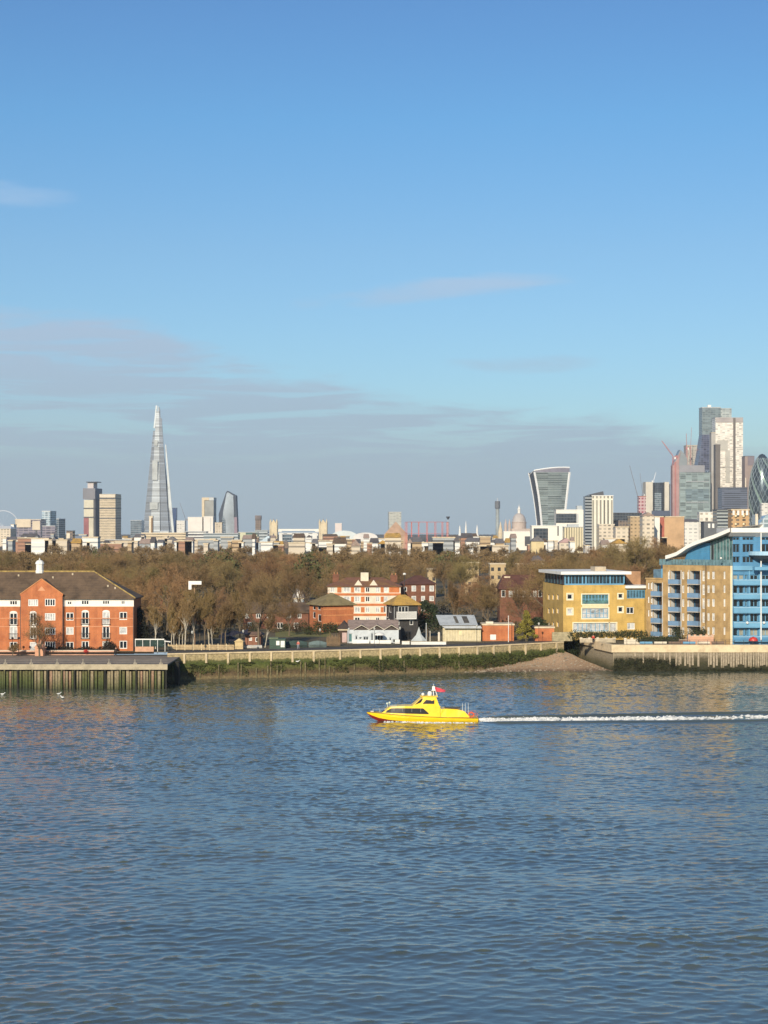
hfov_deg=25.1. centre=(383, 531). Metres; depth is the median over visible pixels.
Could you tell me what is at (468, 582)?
brick block
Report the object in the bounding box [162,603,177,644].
slim tree
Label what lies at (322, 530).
stone bridge
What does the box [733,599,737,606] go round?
window
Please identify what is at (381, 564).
bare tree
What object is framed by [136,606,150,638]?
black evergreen
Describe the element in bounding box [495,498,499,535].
communications tower
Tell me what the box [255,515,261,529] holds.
dark tower
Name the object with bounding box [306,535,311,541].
house
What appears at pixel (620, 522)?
brown range
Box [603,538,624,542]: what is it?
block
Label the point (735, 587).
window
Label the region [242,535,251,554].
house
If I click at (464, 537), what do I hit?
house
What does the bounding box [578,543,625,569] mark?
bare tree
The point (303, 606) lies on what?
brick terrace
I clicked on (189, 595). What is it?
slim tree
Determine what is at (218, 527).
cream block
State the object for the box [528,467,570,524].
flared tower
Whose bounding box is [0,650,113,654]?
terrace wall
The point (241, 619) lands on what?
slim tree
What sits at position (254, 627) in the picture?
garden bush
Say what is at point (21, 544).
block
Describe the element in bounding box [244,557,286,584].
bare tree
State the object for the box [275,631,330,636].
lawn
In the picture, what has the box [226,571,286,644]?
bare tree
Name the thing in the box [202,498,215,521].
portal tower
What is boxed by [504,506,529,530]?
domed cathedral
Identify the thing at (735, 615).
window
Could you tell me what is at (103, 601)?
window
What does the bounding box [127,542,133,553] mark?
block
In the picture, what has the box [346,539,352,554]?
block
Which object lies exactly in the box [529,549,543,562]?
pagoda roofed house
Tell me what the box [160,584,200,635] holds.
bare tree
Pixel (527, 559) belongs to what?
bare tree
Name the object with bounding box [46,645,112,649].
hedge
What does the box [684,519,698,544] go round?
flats block
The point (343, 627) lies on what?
garden shed
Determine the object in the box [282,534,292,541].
glass box
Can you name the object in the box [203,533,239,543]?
striped hall
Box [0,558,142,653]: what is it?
brick flats
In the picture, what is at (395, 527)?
gabled hall
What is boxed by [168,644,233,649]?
wooden fence
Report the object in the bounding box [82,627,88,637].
window
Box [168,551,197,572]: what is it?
bare tree
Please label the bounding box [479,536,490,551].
block
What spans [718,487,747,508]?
dark office
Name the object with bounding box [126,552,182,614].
bare tree
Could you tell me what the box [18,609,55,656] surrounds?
bare tree
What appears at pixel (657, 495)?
round tower
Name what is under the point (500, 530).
stone steeple
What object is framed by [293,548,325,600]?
ivy tree
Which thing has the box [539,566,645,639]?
yellow block
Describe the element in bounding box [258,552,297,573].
bare tree
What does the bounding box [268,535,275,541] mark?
house
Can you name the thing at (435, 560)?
bare tree
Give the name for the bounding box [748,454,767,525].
bulging tower
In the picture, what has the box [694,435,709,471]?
wedge tower
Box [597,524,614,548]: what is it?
cream block
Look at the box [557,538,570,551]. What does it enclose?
white house
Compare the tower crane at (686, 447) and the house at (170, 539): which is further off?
the tower crane at (686, 447)
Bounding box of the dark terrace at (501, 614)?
[496,575,542,622]
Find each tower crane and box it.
[630,467,637,512]
[662,441,677,464]
[685,434,688,464]
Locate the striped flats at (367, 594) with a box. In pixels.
[326,572,401,619]
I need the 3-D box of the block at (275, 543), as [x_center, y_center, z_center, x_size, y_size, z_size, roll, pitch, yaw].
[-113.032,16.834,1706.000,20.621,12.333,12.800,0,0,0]
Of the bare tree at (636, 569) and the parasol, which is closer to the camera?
the parasol
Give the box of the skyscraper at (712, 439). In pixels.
[710,432,715,511]
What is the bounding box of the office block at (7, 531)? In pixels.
[0,526,15,545]
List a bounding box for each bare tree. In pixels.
[0,549,24,570]
[0,563,27,570]
[7,643,21,655]
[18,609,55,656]
[21,555,81,570]
[30,554,58,570]
[31,555,72,570]
[43,562,71,570]
[57,551,120,575]
[71,553,133,587]
[83,554,125,571]
[96,552,127,581]
[99,551,138,569]
[105,572,147,604]
[109,573,146,596]
[115,564,168,614]
[117,569,145,600]
[123,567,161,626]
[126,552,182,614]
[127,571,165,619]
[136,563,198,638]
[156,558,222,627]
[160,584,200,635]
[163,549,193,573]
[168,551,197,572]
[188,549,209,586]
[194,559,231,594]
[195,550,253,597]
[200,586,246,632]
[208,560,241,596]
[223,554,243,572]
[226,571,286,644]
[233,559,283,601]
[238,550,292,601]
[239,558,256,579]
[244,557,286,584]
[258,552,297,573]
[269,564,302,601]
[271,548,286,569]
[275,595,304,635]
[276,564,324,601]
[282,554,307,594]
[306,551,329,575]
[307,567,341,595]
[322,560,346,583]
[327,561,356,583]
[338,554,358,575]
[338,556,383,578]
[339,552,373,576]
[347,555,398,578]
[377,557,391,574]
[380,560,402,578]
[387,562,408,583]
[399,562,426,578]
[424,560,459,599]
[425,555,443,571]
[442,551,463,587]
[444,584,465,614]
[445,555,483,587]
[452,580,505,625]
[459,578,504,620]
[468,579,498,621]
[469,574,496,614]
[493,562,531,583]
[498,549,525,574]
[501,553,590,606]
[501,584,542,619]
[504,561,512,574]
[507,555,542,574]
[515,552,538,574]
[523,556,553,604]
[526,553,551,574]
[558,560,594,568]
[562,551,603,568]
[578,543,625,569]
[582,541,641,569]
[597,535,659,582]
[606,562,641,581]
[625,537,670,583]
[625,562,650,584]
[641,542,684,577]
[643,542,679,577]
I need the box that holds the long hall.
[106,539,131,542]
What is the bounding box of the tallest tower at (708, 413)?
[699,405,731,434]
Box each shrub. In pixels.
[103,638,115,649]
[532,616,550,628]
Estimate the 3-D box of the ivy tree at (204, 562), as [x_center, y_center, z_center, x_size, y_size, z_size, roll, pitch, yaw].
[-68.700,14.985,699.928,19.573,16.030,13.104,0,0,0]
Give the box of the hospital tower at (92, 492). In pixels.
[83,482,101,536]
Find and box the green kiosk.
[269,637,285,648]
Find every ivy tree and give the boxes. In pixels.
[76,548,106,563]
[193,549,235,572]
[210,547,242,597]
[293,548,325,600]
[303,548,332,571]
[430,548,458,578]
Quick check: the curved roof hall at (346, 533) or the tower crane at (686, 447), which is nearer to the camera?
the curved roof hall at (346, 533)
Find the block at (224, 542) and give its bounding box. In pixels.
[220,537,233,548]
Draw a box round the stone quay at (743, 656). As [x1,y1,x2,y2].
[575,637,767,670]
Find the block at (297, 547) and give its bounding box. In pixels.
[288,542,305,554]
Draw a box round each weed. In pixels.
[173,648,565,676]
[611,656,767,670]
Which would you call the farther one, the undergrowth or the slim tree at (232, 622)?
the undergrowth
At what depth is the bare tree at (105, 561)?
504.91 m
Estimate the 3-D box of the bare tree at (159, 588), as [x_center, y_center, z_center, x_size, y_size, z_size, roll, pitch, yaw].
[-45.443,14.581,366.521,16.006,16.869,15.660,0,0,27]
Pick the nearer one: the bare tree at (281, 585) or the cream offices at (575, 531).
the bare tree at (281, 585)
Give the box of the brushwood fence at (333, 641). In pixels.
[326,634,339,645]
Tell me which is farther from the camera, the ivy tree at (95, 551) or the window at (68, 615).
the ivy tree at (95, 551)
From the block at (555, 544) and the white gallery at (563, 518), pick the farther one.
the white gallery at (563, 518)
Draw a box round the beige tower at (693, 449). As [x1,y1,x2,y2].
[684,445,696,464]
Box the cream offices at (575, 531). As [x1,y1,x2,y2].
[563,524,582,552]
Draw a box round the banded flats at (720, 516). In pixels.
[712,509,727,527]
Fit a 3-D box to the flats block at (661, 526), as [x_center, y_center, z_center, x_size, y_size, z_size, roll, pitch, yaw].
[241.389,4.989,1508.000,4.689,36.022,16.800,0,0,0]
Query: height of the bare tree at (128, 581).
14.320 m
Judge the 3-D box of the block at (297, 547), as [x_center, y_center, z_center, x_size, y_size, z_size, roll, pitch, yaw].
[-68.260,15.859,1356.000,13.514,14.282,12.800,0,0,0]
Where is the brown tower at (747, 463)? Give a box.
[742,456,753,525]
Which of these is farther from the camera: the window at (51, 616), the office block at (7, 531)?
the office block at (7, 531)
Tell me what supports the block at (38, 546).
on the ground at (433, 636)
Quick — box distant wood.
[0,541,685,574]
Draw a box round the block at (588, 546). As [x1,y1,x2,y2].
[583,545,589,552]
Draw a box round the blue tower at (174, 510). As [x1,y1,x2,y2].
[172,508,176,532]
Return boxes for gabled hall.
[384,522,407,547]
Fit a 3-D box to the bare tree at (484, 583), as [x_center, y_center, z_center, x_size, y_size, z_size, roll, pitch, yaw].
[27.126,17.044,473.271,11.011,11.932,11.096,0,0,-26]
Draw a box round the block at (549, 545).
[547,540,557,551]
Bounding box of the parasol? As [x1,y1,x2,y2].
[375,631,384,643]
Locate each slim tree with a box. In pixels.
[145,603,163,648]
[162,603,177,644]
[167,592,182,643]
[168,618,178,638]
[174,596,199,644]
[176,610,187,644]
[177,618,188,644]
[182,587,203,644]
[188,616,193,644]
[195,609,203,644]
[196,594,215,644]
[202,588,218,644]
[204,612,217,644]
[214,609,228,644]
[216,597,234,644]
[225,594,237,644]
[226,604,236,644]
[231,588,245,637]
[263,610,275,647]
[447,579,459,625]
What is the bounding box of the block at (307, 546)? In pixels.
[305,542,311,551]
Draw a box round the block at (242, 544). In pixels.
[238,542,244,549]
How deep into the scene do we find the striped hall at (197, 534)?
2500.00 m
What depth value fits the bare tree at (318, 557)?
649.34 m
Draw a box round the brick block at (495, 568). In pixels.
[488,563,505,593]
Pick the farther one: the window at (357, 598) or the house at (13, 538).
the house at (13, 538)
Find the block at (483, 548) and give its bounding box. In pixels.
[476,545,492,560]
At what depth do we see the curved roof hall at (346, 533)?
2900.00 m
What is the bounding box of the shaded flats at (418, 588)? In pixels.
[399,575,436,618]
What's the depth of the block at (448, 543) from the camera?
1350.00 m
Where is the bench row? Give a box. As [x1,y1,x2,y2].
[640,642,723,643]
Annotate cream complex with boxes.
[141,531,187,539]
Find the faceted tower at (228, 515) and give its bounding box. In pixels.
[219,491,238,532]
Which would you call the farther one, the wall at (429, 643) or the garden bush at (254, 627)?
the garden bush at (254, 627)
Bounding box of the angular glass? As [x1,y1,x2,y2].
[752,514,767,536]
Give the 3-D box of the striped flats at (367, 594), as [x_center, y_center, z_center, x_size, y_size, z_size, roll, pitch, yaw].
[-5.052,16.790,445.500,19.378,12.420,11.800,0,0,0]
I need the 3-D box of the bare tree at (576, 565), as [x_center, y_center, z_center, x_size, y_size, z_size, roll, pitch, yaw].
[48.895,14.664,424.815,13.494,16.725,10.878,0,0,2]
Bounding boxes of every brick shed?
[480,621,514,640]
[532,625,554,640]
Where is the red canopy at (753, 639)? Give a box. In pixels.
[749,637,757,643]
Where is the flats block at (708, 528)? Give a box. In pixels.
[700,521,717,538]
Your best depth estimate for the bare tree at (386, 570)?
560.65 m
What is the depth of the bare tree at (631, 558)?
447.45 m
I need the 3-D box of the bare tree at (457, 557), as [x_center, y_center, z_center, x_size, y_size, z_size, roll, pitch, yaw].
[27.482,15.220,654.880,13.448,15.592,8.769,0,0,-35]
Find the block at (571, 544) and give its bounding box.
[568,541,575,552]
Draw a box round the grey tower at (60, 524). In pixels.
[56,519,64,537]
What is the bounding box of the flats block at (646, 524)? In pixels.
[640,512,653,548]
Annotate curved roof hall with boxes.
[333,531,355,538]
[353,532,377,540]
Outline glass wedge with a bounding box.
[260,536,270,541]
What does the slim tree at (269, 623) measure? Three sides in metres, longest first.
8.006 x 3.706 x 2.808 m
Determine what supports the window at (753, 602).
in the riverside flats at (716, 585)
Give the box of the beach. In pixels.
[473,652,611,671]
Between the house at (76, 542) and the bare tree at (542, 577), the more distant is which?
the house at (76, 542)
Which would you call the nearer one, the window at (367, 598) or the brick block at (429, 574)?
the window at (367, 598)
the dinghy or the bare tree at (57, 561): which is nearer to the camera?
the dinghy
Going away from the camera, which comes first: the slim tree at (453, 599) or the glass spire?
the slim tree at (453, 599)
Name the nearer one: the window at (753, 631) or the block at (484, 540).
the window at (753, 631)
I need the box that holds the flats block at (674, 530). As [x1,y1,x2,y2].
[664,516,684,548]
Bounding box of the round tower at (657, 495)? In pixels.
[643,482,669,515]
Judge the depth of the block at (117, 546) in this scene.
1500.00 m
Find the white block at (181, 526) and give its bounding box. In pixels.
[177,521,185,532]
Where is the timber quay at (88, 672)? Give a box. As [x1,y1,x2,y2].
[0,656,179,689]
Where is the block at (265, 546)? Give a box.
[261,542,272,551]
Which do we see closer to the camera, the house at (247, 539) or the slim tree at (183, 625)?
the slim tree at (183, 625)
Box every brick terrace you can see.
[168,602,220,623]
[243,602,308,628]
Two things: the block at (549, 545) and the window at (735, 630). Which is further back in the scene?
the block at (549, 545)
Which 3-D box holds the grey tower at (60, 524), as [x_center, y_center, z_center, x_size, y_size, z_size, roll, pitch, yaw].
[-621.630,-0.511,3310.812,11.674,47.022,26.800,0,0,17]
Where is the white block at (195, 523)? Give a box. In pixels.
[188,517,203,530]
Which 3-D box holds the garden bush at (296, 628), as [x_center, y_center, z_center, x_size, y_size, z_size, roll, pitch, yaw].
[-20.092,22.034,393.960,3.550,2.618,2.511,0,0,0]
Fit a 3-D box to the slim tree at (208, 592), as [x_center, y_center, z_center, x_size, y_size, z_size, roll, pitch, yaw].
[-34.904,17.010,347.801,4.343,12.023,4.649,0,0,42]
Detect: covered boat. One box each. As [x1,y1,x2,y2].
[286,640,307,647]
[309,641,326,646]
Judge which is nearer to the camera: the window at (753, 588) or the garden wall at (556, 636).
the window at (753, 588)
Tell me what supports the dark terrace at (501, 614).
on the ground at (433, 636)
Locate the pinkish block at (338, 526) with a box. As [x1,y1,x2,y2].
[335,523,341,531]
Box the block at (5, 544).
[2,538,8,550]
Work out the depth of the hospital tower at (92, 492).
3897.47 m
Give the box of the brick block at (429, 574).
[427,568,435,596]
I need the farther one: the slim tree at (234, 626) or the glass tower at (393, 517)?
the glass tower at (393, 517)
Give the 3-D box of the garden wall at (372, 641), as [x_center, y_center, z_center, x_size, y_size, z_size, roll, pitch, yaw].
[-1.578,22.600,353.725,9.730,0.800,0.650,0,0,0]
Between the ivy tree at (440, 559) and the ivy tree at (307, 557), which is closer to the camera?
the ivy tree at (307, 557)
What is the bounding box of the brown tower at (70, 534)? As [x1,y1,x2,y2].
[66,531,74,538]
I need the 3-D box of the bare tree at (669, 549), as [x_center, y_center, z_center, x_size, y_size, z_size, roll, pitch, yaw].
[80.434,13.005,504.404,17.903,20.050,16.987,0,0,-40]
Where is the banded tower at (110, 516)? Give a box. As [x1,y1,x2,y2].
[99,494,120,541]
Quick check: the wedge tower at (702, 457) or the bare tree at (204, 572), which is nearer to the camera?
the bare tree at (204, 572)
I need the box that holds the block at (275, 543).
[259,542,279,551]
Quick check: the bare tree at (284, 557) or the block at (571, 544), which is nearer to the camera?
the bare tree at (284, 557)
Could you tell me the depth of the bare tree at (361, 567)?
474.62 m
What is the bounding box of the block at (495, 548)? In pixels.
[487,545,508,555]
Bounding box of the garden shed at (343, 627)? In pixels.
[337,620,348,642]
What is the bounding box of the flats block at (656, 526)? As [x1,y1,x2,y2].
[654,516,659,547]
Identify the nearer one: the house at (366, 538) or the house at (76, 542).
the house at (76, 542)
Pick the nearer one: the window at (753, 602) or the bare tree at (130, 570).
the window at (753, 602)
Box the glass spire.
[144,406,173,532]
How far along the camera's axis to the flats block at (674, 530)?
1500.00 m
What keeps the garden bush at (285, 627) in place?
on the lawn at (292, 634)
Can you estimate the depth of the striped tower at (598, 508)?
1950.00 m
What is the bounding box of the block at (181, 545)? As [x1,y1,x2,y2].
[176,540,191,555]
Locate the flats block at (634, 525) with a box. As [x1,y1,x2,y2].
[627,516,639,551]
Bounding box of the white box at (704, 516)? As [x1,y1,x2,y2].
[697,512,712,539]
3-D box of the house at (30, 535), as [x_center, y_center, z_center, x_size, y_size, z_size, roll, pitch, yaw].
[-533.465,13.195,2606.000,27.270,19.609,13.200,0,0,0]
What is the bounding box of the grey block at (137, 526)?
[130,520,143,537]
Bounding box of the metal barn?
[436,615,481,640]
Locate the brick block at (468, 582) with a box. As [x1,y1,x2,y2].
[462,562,478,592]
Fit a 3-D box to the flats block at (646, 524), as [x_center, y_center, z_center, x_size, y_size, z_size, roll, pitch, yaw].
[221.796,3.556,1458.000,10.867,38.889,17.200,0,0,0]
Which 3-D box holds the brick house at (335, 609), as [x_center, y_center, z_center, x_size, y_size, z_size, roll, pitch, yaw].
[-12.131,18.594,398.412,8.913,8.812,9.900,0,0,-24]
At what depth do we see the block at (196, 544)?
1700.00 m
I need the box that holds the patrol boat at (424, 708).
[367,684,477,721]
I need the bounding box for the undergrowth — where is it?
[141,587,531,642]
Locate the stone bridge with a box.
[269,519,327,539]
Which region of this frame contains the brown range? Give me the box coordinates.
[613,520,627,525]
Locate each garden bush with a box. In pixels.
[238,624,252,631]
[247,621,260,630]
[266,619,280,631]
[280,622,290,630]
[290,622,300,631]
[299,620,309,630]
[302,626,315,634]
[311,620,323,634]
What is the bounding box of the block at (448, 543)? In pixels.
[432,537,454,553]
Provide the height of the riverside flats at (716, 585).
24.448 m
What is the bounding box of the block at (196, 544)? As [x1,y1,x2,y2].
[195,540,197,551]
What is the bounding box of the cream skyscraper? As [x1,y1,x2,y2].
[712,417,742,486]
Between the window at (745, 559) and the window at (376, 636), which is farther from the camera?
the window at (376, 636)
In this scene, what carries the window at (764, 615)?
in the riverside flats at (716, 585)
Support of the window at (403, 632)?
in the timber house at (402, 610)
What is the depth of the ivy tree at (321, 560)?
719.22 m
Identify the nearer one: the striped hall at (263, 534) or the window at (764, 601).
the window at (764, 601)
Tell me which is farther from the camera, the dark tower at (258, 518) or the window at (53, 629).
the dark tower at (258, 518)
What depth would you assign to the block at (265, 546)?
1500.00 m
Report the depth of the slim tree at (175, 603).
346.25 m
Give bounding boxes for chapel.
[317,541,326,551]
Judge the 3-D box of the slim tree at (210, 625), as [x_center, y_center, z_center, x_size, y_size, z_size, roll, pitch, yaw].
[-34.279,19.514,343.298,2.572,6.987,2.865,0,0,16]
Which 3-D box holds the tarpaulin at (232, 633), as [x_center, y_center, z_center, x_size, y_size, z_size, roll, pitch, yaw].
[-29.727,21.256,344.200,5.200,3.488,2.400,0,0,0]
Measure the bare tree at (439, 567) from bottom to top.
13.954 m
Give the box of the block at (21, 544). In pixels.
[18,537,37,553]
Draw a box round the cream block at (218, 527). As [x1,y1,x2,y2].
[215,522,222,532]
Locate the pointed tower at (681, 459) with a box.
[673,450,686,464]
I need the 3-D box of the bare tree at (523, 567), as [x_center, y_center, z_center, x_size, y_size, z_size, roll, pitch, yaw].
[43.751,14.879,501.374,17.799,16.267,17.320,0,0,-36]
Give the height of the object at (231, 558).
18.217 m
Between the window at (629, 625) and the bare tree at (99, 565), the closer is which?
the window at (629, 625)
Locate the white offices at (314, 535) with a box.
[279,533,318,541]
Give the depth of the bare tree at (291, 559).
526.49 m
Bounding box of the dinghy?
[244,645,261,647]
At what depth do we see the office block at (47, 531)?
2700.00 m
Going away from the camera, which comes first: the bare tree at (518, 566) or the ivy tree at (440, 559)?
the bare tree at (518, 566)
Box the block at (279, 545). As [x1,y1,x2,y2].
[277,544,284,551]
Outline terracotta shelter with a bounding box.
[34,640,46,655]
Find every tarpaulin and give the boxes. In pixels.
[219,635,243,640]
[222,629,247,644]
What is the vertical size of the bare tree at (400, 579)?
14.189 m
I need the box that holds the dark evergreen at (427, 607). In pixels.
[418,600,441,636]
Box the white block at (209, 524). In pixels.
[203,516,214,532]
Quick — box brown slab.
[714,444,720,508]
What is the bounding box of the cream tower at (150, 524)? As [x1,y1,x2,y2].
[149,516,153,532]
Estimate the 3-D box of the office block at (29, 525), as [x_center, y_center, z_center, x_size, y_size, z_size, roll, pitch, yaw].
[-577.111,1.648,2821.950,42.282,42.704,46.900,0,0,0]
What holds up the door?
in the brick shed at (492, 631)
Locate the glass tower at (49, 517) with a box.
[42,511,56,525]
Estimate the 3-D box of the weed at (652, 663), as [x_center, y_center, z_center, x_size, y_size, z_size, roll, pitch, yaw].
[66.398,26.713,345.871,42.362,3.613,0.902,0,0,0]
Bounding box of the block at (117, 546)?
[100,543,123,552]
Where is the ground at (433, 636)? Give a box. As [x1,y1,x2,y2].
[0,535,644,651]
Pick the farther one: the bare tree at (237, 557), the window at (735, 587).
the bare tree at (237, 557)
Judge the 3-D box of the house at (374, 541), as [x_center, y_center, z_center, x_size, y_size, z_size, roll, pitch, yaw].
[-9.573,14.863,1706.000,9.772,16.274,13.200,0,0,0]
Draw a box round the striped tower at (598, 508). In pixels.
[583,491,613,550]
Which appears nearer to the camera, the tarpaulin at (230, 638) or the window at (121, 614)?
the window at (121, 614)
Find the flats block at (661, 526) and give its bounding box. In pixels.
[660,516,664,541]
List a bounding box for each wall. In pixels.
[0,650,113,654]
[167,636,563,680]
[353,640,399,643]
[411,641,445,644]
[552,632,572,640]
[579,637,615,642]
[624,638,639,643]
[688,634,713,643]
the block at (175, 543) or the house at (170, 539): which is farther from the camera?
the house at (170, 539)
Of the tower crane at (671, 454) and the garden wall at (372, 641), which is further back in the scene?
the tower crane at (671, 454)
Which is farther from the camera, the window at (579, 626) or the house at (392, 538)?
the house at (392, 538)
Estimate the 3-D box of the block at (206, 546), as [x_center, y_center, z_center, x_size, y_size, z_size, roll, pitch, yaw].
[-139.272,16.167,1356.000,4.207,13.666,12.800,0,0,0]
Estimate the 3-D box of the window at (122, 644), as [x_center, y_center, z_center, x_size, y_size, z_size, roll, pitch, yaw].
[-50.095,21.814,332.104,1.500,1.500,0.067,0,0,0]
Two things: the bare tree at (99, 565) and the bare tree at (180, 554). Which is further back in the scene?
the bare tree at (180, 554)
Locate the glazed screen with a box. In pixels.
[135,639,170,653]
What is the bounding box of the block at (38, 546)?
[31,538,51,553]
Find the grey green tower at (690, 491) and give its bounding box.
[671,462,709,518]
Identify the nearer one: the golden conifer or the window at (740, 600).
the window at (740, 600)
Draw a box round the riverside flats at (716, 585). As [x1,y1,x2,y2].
[645,524,767,643]
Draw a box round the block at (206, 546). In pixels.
[203,543,209,553]
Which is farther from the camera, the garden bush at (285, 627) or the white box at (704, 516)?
the white box at (704, 516)
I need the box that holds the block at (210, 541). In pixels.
[198,539,216,553]
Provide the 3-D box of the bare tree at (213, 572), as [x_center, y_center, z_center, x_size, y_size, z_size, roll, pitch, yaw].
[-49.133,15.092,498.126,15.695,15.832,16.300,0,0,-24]
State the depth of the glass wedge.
2000.00 m
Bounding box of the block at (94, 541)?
[82,537,100,551]
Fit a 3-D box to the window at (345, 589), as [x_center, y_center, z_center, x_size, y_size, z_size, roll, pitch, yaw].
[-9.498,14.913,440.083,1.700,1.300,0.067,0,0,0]
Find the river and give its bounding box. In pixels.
[0,655,767,1023]
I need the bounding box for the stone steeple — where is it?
[492,522,502,539]
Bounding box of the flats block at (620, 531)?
[613,526,628,541]
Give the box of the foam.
[384,714,767,722]
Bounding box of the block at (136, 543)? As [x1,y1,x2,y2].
[115,541,139,553]
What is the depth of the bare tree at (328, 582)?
478.22 m
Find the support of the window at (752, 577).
in the riverside flats at (716, 585)
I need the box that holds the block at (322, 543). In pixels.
[318,540,332,551]
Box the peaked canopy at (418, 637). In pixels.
[411,628,425,640]
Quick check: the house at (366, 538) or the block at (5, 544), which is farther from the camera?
the house at (366, 538)
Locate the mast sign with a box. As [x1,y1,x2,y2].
[188,581,201,643]
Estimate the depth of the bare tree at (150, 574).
409.34 m
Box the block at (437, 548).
[428,542,443,554]
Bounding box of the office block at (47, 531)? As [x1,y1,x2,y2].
[42,526,56,537]
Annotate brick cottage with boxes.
[243,632,264,644]
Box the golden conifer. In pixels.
[515,610,537,640]
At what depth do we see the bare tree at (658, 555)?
480.39 m
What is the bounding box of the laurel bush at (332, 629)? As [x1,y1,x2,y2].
[322,621,339,632]
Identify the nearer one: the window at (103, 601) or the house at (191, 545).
the window at (103, 601)
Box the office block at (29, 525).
[15,519,45,537]
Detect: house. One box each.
[6,537,17,541]
[20,533,39,537]
[71,538,81,554]
[134,534,145,540]
[139,539,150,551]
[150,537,156,549]
[157,539,164,549]
[167,536,175,546]
[185,537,194,556]
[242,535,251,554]
[251,533,256,554]
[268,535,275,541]
[283,540,287,548]
[292,588,305,601]
[293,533,305,541]
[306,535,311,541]
[306,593,357,631]
[311,539,318,546]
[323,534,337,539]
[332,537,346,554]
[351,540,360,553]
[363,534,368,551]
[369,538,378,554]
[378,540,384,547]
[383,595,420,639]
[384,533,401,553]
[407,539,412,553]
[411,537,421,555]
[453,536,459,558]
[460,533,472,554]
[464,538,478,556]
[494,539,503,544]
[504,538,516,553]
[509,534,516,551]
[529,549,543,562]
[530,535,543,554]
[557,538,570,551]
[599,540,608,548]
[610,539,627,550]
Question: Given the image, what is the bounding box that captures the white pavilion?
[348,620,398,642]
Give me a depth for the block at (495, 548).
1350.00 m
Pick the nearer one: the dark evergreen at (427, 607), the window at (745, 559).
the window at (745, 559)
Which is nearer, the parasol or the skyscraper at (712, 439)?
the parasol
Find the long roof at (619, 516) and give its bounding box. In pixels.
[613,513,641,519]
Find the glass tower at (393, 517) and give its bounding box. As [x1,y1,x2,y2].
[388,512,400,529]
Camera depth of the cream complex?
2400.00 m
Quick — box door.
[490,635,495,639]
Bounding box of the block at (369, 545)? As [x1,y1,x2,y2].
[367,543,371,554]
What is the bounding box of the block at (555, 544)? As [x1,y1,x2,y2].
[553,541,557,549]
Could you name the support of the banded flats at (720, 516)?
on the ground at (433, 636)
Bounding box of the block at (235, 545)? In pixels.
[231,540,242,550]
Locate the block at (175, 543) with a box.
[174,541,178,551]
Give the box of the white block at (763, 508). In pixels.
[760,503,767,517]
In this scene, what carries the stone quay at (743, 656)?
on the ground at (433, 636)
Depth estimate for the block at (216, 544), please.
1350.00 m
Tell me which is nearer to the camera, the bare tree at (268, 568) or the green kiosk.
the green kiosk
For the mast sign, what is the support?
on the ground at (433, 636)
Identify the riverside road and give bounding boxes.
[168,640,559,652]
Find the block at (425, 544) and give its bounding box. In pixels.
[422,542,427,551]
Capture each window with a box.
[10,613,16,624]
[10,627,16,638]
[28,599,37,605]
[30,642,35,649]
[45,599,54,605]
[45,613,54,619]
[45,628,54,634]
[45,642,54,648]
[66,613,73,619]
[66,627,73,634]
[66,642,73,647]
[81,600,88,604]
[82,612,88,623]
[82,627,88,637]
[82,641,88,646]
[102,600,109,603]
[102,612,109,623]
[102,627,109,637]
[119,612,126,619]
[119,627,126,633]
[119,641,126,648]
[343,587,349,591]
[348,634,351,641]
[355,596,359,601]
[365,596,369,601]
[375,633,382,639]
[398,606,407,612]
[402,631,410,639]
[525,536,529,545]
[573,623,608,630]
[582,594,607,600]
[582,608,607,617]
[610,623,615,630]
[626,607,633,613]
[627,590,644,597]
[627,623,634,628]
[732,544,738,552]
[732,556,738,562]
[733,585,737,593]
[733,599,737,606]
[733,613,737,621]
[733,628,737,635]
[739,585,742,593]
[739,599,742,606]
[739,613,742,621]
[739,628,742,635]
[742,537,752,539]
[742,544,752,552]
[742,556,752,562]
[750,575,757,579]
[750,585,757,593]
[750,599,757,606]
[750,613,757,621]
[750,628,757,635]
[762,544,767,550]
[762,575,767,579]
[762,585,767,593]
[762,599,767,606]
[762,613,767,621]
[762,628,767,635]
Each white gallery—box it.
[502,531,529,549]
[530,525,558,541]
[554,506,582,540]
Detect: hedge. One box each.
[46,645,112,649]
[564,640,580,656]
[567,629,610,640]
[607,629,648,638]
[636,635,678,643]
[668,625,705,638]
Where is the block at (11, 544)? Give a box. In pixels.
[7,540,15,551]
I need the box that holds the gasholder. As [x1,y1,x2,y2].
[405,522,448,549]
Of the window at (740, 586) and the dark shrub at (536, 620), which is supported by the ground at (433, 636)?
the dark shrub at (536, 620)
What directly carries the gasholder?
on the ground at (433, 636)
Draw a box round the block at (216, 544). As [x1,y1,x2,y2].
[213,540,219,552]
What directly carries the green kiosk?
on the riverside road
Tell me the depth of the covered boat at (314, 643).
341.98 m
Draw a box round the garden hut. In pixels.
[234,638,243,648]
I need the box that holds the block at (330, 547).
[326,543,333,554]
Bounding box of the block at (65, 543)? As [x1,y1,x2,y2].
[44,539,69,554]
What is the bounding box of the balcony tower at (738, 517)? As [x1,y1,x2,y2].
[727,509,749,527]
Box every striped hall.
[184,531,207,538]
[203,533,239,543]
[238,532,258,539]
[254,530,268,541]
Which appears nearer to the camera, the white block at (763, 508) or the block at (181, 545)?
the block at (181, 545)

